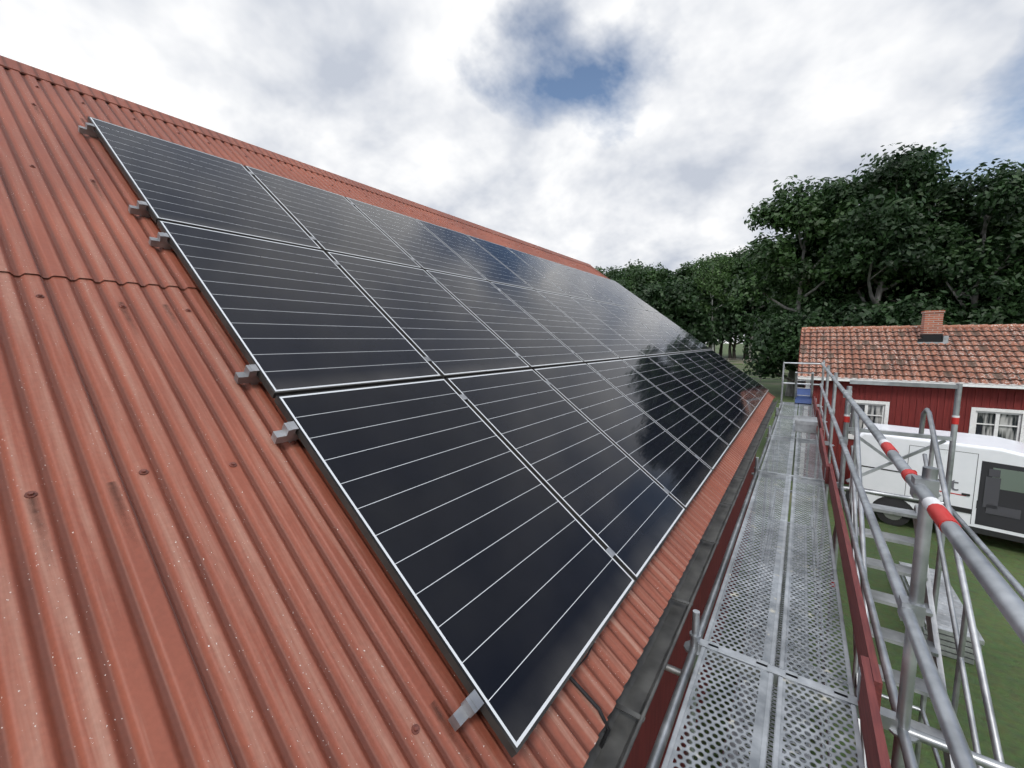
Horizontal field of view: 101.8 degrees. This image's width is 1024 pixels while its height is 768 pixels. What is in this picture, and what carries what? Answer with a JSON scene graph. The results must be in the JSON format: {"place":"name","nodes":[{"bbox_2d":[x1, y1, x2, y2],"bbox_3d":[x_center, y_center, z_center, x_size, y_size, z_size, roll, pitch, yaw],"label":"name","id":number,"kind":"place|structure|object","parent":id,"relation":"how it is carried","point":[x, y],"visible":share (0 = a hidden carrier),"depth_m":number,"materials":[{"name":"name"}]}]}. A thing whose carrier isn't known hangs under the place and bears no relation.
{"place":"outdoors","nodes":[
{"label":"outdoors","id":0,"kind":"place"},
{"bbox_2d":[0,0,1023,342],"label":"sky","id":1,"kind":"structure","parent":0,"point":[603,133],"materials":[{"name":"white"}]},
{"bbox_2d":[617,275,652,302],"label":"tree","id":2,"kind":"object","parent":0,"point":[625,284],"visible":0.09,"depth_m":112.77,"materials":[{"name":"green plant"}]},
{"bbox_2d":[611,277,667,313],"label":"tree","id":3,"kind":"object","parent":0,"point":[647,294],"visible":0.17,"depth_m":107.83,"materials":[{"name":"green plant"}]},
{"bbox_2d":[651,297,686,326],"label":"tree","id":4,"kind":"object","parent":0,"point":[662,302],"visible":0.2,"depth_m":106.66,"materials":[{"name":"green plant"}]},
{"bbox_2d":[658,271,690,288],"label":"tree","id":5,"kind":"object","parent":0,"point":[671,277],"visible":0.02,"depth_m":116.10,"materials":[{"name":"green plant"}]},
{"bbox_2d":[655,282,697,324],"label":"tree","id":6,"kind":"object","parent":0,"point":[675,308],"visible":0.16,"depth_m":106.18,"materials":[{"name":"green plant"}]},
{"bbox_2d":[659,275,724,341],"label":"tree","id":7,"kind":"object","parent":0,"point":[692,329],"visible":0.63,"depth_m":103.22,"materials":[{"name":"green plant"}]},
{"bbox_2d":[662,260,725,317],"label":"tree","id":8,"kind":"object","parent":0,"point":[687,268],"depth_m":113.58,"materials":[{"name":"green plant"}]},
{"bbox_2d":[746,293,804,315],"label":"tree","id":9,"kind":"object","parent":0,"point":[767,306],"depth_m":97.90,"materials":[{"name":"green plant"}]},
{"bbox_2d":[792,372,813,492],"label":"ladder hoist track","id":10,"kind":"structure","parent":0,"point":[812,382],"depth_m":11.03,"materials":[{"name":"metal"}]},
{"bbox_2d":[694,343,1023,767],"bbox_3d":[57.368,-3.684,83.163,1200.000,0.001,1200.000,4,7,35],"label":"ground grass","id":11,"kind":"structure","parent":0,"point":[1002,650],"depth_m":7.09,"materials":[{"name":"green plant"}]},
{"bbox_2d":[593,266,604,274],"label":"tree","id":12,"kind":"object","parent":11,"relation":"on","point":[600,269],"depth_m":121.65,"materials":[{"name":"green plant"}]},
{"bbox_2d":[609,270,628,282],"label":"tree","id":13,"kind":"object","parent":11,"relation":"on","point":[616,275],"visible":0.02,"depth_m":119.21,"materials":[{"name":"green plant"}]},
{"bbox_2d":[605,259,647,279],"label":"tree","id":14,"kind":"object","parent":11,"relation":"on","point":[612,271],"visible":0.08,"depth_m":129.71,"materials":[{"name":"green plant"}]},
{"bbox_2d":[616,262,673,291],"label":"tree","id":15,"kind":"object","parent":11,"relation":"on","point":[651,274],"visible":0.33,"depth_m":114.68,"materials":[{"name":"green plant"}]},
{"bbox_2d":[624,454,755,767],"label":"red barn walls","id":16,"kind":"structure","parent":11,"relation":"on","point":[642,748],"depth_m":4.50,"materials":[{"name":"red wood"}]},
{"bbox_2d":[0,65,607,290],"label":"corrugated roof","id":17,"kind":"structure","parent":16,"relation":"on","point":[76,222],"depth_m":2.72,"materials":[{"name":"red metal"}]},
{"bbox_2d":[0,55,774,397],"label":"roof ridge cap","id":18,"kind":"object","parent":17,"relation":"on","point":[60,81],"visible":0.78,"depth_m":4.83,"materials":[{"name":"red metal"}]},
{"bbox_2d":[0,271,773,767],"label":"corrugated roof","id":19,"kind":"structure","parent":16,"relation":"on","point":[310,641],"depth_m":1.40,"materials":[{"name":"red metal"}]},
{"bbox_2d":[31,118,441,717],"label":"screws","id":20,"kind":"object","parent":19,"relation":"attached to","point":[440,715],"visible":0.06,"depth_m":1.36,"materials":[{"name":"grey metal"}]},
{"bbox_2d":[24,85,589,734],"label":"roof screws","id":21,"kind":"object","parent":19,"relation":"attached to","point":[146,471],"visible":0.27,"depth_m":1.68,"materials":[{"name":"grey metal"}]},
{"bbox_2d":[0,102,653,767],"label":"roof sheet laps","id":22,"kind":"object","parent":19,"relation":"attached to","point":[138,520],"visible":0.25,"depth_m":1.39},
{"bbox_2d":[78,122,762,730],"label":"solar mounting rails","id":23,"kind":"object","parent":19,"relation":"attached to","point":[472,704],"visible":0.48,"depth_m":2.04,"materials":[{"name":"silver metal"}]},
{"bbox_2d":[87,116,768,756],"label":"solar panels","id":24,"kind":"object","parent":23,"relation":"on","point":[503,506],"visible":1,"depth_m":2.82,"materials":[{"name":"black glass"}]},
{"bbox_2d":[569,399,762,748],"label":"black solar cables","id":25,"kind":"object","parent":19,"relation":"on","point":[592,702],"visible":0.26,"depth_m":1.64,"materials":[{"name":"black rubber"}]},
{"bbox_2d":[583,399,778,767],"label":"rain gutter","id":26,"kind":"object","parent":16,"relation":"attached to","point":[626,718],"visible":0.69,"depth_m":2.17,"materials":[{"name":"metal"}]},
{"bbox_2d":[690,252,739,350],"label":"birch tree","id":27,"kind":"object","parent":11,"relation":"on","point":[715,277],"depth_m":101.11,"materials":[{"name":"green plant"}]},
{"bbox_2d":[680,289,749,348],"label":"tree","id":28,"kind":"object","parent":11,"relation":"on","point":[716,334],"depth_m":102.32,"materials":[{"name":"green plant"}]},
{"bbox_2d":[699,251,737,351],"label":"tree","id":29,"kind":"object","parent":11,"relation":"on","point":[716,257],"depth_m":120.68,"materials":[{"name":"green plant"}]},
{"bbox_2d":[702,289,756,359],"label":"tree","id":30,"kind":"object","parent":11,"relation":"on","point":[729,354],"depth_m":108.26,"materials":[{"name":"green plant"}]},
{"bbox_2d":[719,281,739,356],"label":"tree","id":31,"kind":"object","parent":11,"relation":"on","point":[720,349],"depth_m":115.75,"materials":[{"name":"plant"}]},
{"bbox_2d":[695,271,778,359],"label":"tree","id":32,"kind":"object","parent":11,"relation":"on","point":[740,320],"depth_m":101.18,"materials":[{"name":"green plant"}]},
{"bbox_2d":[715,245,766,358],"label":"tree","id":33,"kind":"object","parent":11,"relation":"on","point":[736,272],"depth_m":110.45,"materials":[{"name":"green plant"}]},
{"bbox_2d":[716,246,783,357],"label":"tall tree","id":34,"kind":"object","parent":11,"relation":"on","point":[740,263],"depth_m":99.78,"materials":[{"name":"green plant"}]},
{"bbox_2d":[734,293,781,357],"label":"tree","id":35,"kind":"object","parent":11,"relation":"on","point":[763,308],"depth_m":102.22,"materials":[{"name":"green plant"}]},
{"bbox_2d":[727,358,788,381],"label":"paddock fence","id":36,"kind":"object","parent":11,"relation":"on","point":[728,360],"visible":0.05,"depth_m":63.54,"materials":[{"name":"grey wood"}]},
{"bbox_2d":[771,230,802,312],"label":"tall tree","id":37,"kind":"object","parent":11,"relation":"on","point":[796,248],"depth_m":43.95,"materials":[{"name":"green plant"}]},
{"bbox_2d":[742,307,834,387],"bbox_3d":[24.719,-2.725,35.970,8.483,8.149,8.625,1,6,12],"label":"tree","id":38,"kind":"object","parent":11,"relation":"on","point":[766,338],"depth_m":35.43,"materials":[{"name":"green plant"}]},
{"bbox_2d":[724,175,881,395],"bbox_3d":[26.159,-8.791,37.545,12.256,19.890,10.685,2,6,18],"label":"tall tree","id":39,"kind":"object","parent":11,"relation":"on","point":[790,213],"depth_m":36.68,"materials":[{"name":"green plant"}]},
{"bbox_2d":[742,248,875,387],"bbox_3d":[28.965,-6.223,40.169,10.126,14.184,10.938,-2,6,-17],"label":"tree","id":40,"kind":"object","parent":11,"relation":"on","point":[790,297],"depth_m":38.29,"materials":[{"name":"green plant"}]},
{"bbox_2d":[646,361,1023,767],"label":"scaffolding","id":41,"kind":"object","parent":11,"relation":"on","point":[1006,599],"visible":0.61,"depth_m":2.08,"materials":[{"name":"silver metal"}]},
{"bbox_2d":[662,402,863,767],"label":"scaffold plank sides","id":42,"kind":"object","parent":41,"relation":"on","point":[840,695],"visible":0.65,"depth_m":2.23,"materials":[{"name":"silver metal"}]},
{"bbox_2d":[661,402,864,767],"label":"scaffold deck perforated tops","id":43,"kind":"object","parent":42,"relation":"attached to","point":[737,741],"visible":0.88,"depth_m":2.44,"materials":[{"name":"silver metal"}]},
{"bbox_2d":[795,388,811,404],"bbox_3d":[7.812,0.325,11.152,0.360,0.416,0.397,4,7,35],"label":"blue ladder hoist carriage","id":44,"kind":"object","parent":41,"relation":"on","point":[804,400],"visible":0.82,"depth_m":11.11,"materials":[{"name":"blue paint"}]},
{"bbox_2d":[794,415,817,433],"bbox_3d":[5.547,0.750,7.860,0.350,0.226,0.630,4,7,35],"label":"box","id":45,"kind":"object","parent":41,"relation":"on","point":[806,424],"visible":1,"depth_m":7.65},
{"bbox_2d":[813,396,890,767],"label":"scaffold toe boards","id":46,"kind":"object","parent":41,"relation":"attached to","point":[874,740],"visible":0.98,"depth_m":2.11,"materials":[{"name":"red wood"}]},
{"bbox_2d":[813,398,860,700],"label":"scaffold toe board brackets","id":47,"kind":"object","parent":46,"relation":"attached to","point":[858,683],"visible":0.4,"depth_m":1.94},
{"bbox_2d":[830,416,961,586],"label":"red marking bands","id":48,"kind":"object","parent":41,"relation":"attached to","point":[939,514],"visible":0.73,"depth_m":1.50,"materials":[{"name":"red paint"}]},
{"bbox_2d":[844,414,959,510],"bbox_3d":[3.096,1.733,3.080,0.966,2.908,4.088,4,7,35],"label":"reflective tape","id":49,"kind":"object","parent":41,"relation":"attached to","point":[927,502],"visible":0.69,"depth_m":1.57,"materials":[{"name":"white plastic"}]},
{"bbox_2d":[848,408,1004,767],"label":"scaffold stairs","id":50,"kind":"structure","parent":41,"relation":"attached to","point":[897,637],"depth_m":3.54,"materials":[{"name":"silver metal"}]},
{"bbox_2d":[782,295,915,365],"bbox_3d":[27.290,-2.784,33.314,9.344,8.828,9.190,6,8,44],"label":"tree","id":51,"kind":"object","parent":11,"relation":"on","point":[868,315],"visible":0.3,"depth_m":32.31,"materials":[{"name":"green plant"}]},
{"bbox_2d":[756,142,952,314],"bbox_3d":[29.325,-9.152,36.946,11.577,20.738,12.379,-4,7,-34],"label":"tall tree","id":52,"kind":"object","parent":11,"relation":"on","point":[794,271],"depth_m":34.70,"materials":[{"name":"green plant"}]},
{"bbox_2d":[822,281,919,308],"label":"tree","id":53,"kind":"object","parent":11,"relation":"on","point":[887,300],"depth_m":36.34,"materials":[{"name":"green plant"}]},
{"bbox_2d":[807,142,992,308],"bbox_3d":[30.060,-8.160,33.597,11.840,19.425,10.668,0,6,-1],"label":"tall tree","id":54,"kind":"object","parent":11,"relation":"on","point":[910,176],"depth_m":30.39,"materials":[{"name":"green plant"}]},
{"bbox_2d":[800,380,1023,484],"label":"falu red walls","id":55,"kind":"structure","parent":11,"relation":"on","point":[908,406],"depth_m":13.53,"materials":[{"name":"red wood"}]},
{"bbox_2d":[798,327,1023,385],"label":"cottage roof tiles","id":56,"kind":"object","parent":55,"relation":"on","point":[993,355],"visible":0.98,"depth_m":14.20,"materials":[{"name":"tile"}]},
{"bbox_2d":[802,324,1023,329],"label":"cottage ridge tiles","id":57,"kind":"object","parent":56,"relation":"on","point":[919,326],"visible":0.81,"depth_m":15.60,"materials":[{"name":"brown ceramic"}]},
{"bbox_2d":[917,334,942,341],"bbox_3d":[14.887,-1.510,14.822,0.740,0.530,0.630,4,7,35],"label":"chimney base","id":58,"kind":"object","parent":56,"relation":"on","point":[931,337],"visible":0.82,"depth_m":14.61,"materials":[{"name":"black metal"}]},
{"bbox_2d":[920,310,944,333],"bbox_3d":[14.907,-1.895,14.810,0.510,1.400,0.550,4,7,35],"label":"chimney","id":59,"kind":"object","parent":56,"relation":"on","point":[932,322],"visible":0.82,"depth_m":14.59,"materials":[{"name":"red brick"}]},
{"bbox_2d":[917,336,948,343],"bbox_3d":[14.861,-1.530,14.783,0.780,0.360,0.660,4,7,35],"label":"chimney flashing","id":60,"kind":"object","parent":56,"relation":"on","point":[945,339],"visible":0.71,"depth_m":14.38,"materials":[{"name":"grey metal"}]},
{"bbox_2d":[798,376,1023,476],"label":"white house trim","id":61,"kind":"structure","parent":55,"relation":"attached to","point":[972,423],"depth_m":12.79,"materials":[{"name":"white wood"}]},
{"bbox_2d":[848,404,1018,440],"bbox_3d":[15.836,1.509,11.804,9.890,1.180,0.001,4,7,35],"label":"window","id":62,"kind":"structure","parent":61,"relation":"in","point":[1006,432],"depth_m":12.69,"materials":[{"name":"glass"}]},
{"bbox_2d":[844,171,1016,307],"bbox_3d":[32.774,-8.288,34.438,10.909,19.542,11.665,5,8,37],"label":"tall tree","id":63,"kind":"object","parent":11,"relation":"on","point":[882,277],"depth_m":32.09,"materials":[{"name":"green plant"}]},
{"bbox_2d":[849,423,1023,537],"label":"van","id":64,"kind":"object","parent":11,"relation":"on","point":[994,449],"visible":0.46,"depth_m":10.71,"materials":[{"name":"white metal"}]},
{"bbox_2d":[883,513,901,519],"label":"van hubs","id":65,"kind":"object","parent":64,"relation":"attached to","point":[892,517],"visible":0.23,"depth_m":11.42,"materials":[{"name":"silver metal"}]},
{"bbox_2d":[876,512,909,525],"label":"van tyres","id":66,"kind":"object","parent":64,"relation":"attached to","point":[898,522],"visible":0.26,"depth_m":11.43,"materials":[{"name":"black rubber"}]},
{"bbox_2d":[845,445,1023,542],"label":"van trim","id":67,"kind":"structure","parent":64,"relation":"attached to","point":[993,533],"depth_m":10.33,"materials":[{"name":"plastic"}]},
{"bbox_2d":[938,479,958,490],"bbox_3d":[11.073,2.540,10.578,0.004,0.276,0.386,-6,8,-44],"label":"lettering","id":68,"kind":"object","parent":64,"relation":"attached to","point":[952,485],"visible":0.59,"depth_m":10.51},
{"bbox_2d":[876,461,1023,533],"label":"van interior","id":69,"kind":"object","parent":64,"relation":"attached to","point":[1011,500],"visible":0.62,"depth_m":9.98,"materials":[{"name":"black plastic"}]},
{"bbox_2d":[982,469,1020,519],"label":"grey van seats","id":70,"kind":"object","parent":64,"relation":"in","point":[991,494],"visible":0.64,"depth_m":10.02,"materials":[{"name":"grey fabric"}]},
{"bbox_2d":[993,468,1023,492],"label":"van window","id":71,"kind":"structure","parent":64,"relation":"attached to","point":[1012,480],"depth_m":9.81,"materials":[{"name":"green glass"}]},
{"bbox_2d":[899,561,984,664],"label":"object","id":72,"kind":"object","parent":11,"relation":"on","point":[946,635],"visible":0.3,"depth_m":6.86,"materials":[{"name":"white plastic"}]},
{"bbox_2d":[883,222,1017,312],"bbox_3d":[36.334,-6.061,35.819,10.548,14.775,11.393,-4,7,-34],"label":"tree","id":73,"kind":"object","parent":11,"relation":"on","point":[951,296],"depth_m":32.59,"materials":[{"name":"green plant"}]},
{"bbox_2d":[881,289,1023,325],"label":"tree","id":74,"kind":"object","parent":11,"relation":"on","point":[950,313],"visible":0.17,"depth_m":29.07,"materials":[{"name":"green plant"}]},
{"bbox_2d":[898,158,1023,311],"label":"tall tree","id":75,"kind":"object","parent":11,"relation":"on","point":[1006,185],"depth_m":28.95,"materials":[{"name":"green plant"}]},
{"bbox_2d":[946,285,1023,324],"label":"tree","id":76,"kind":"object","parent":11,"relation":"on","point":[1018,309],"visible":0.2,"depth_m":27.71,"materials":[{"name":"green plant"}]},
{"bbox_2d":[964,208,1023,307],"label":"tall tree","id":77,"kind":"object","parent":11,"relation":"on","point":[994,225],"depth_m":29.52,"materials":[{"name":"green plant"}]}
]}

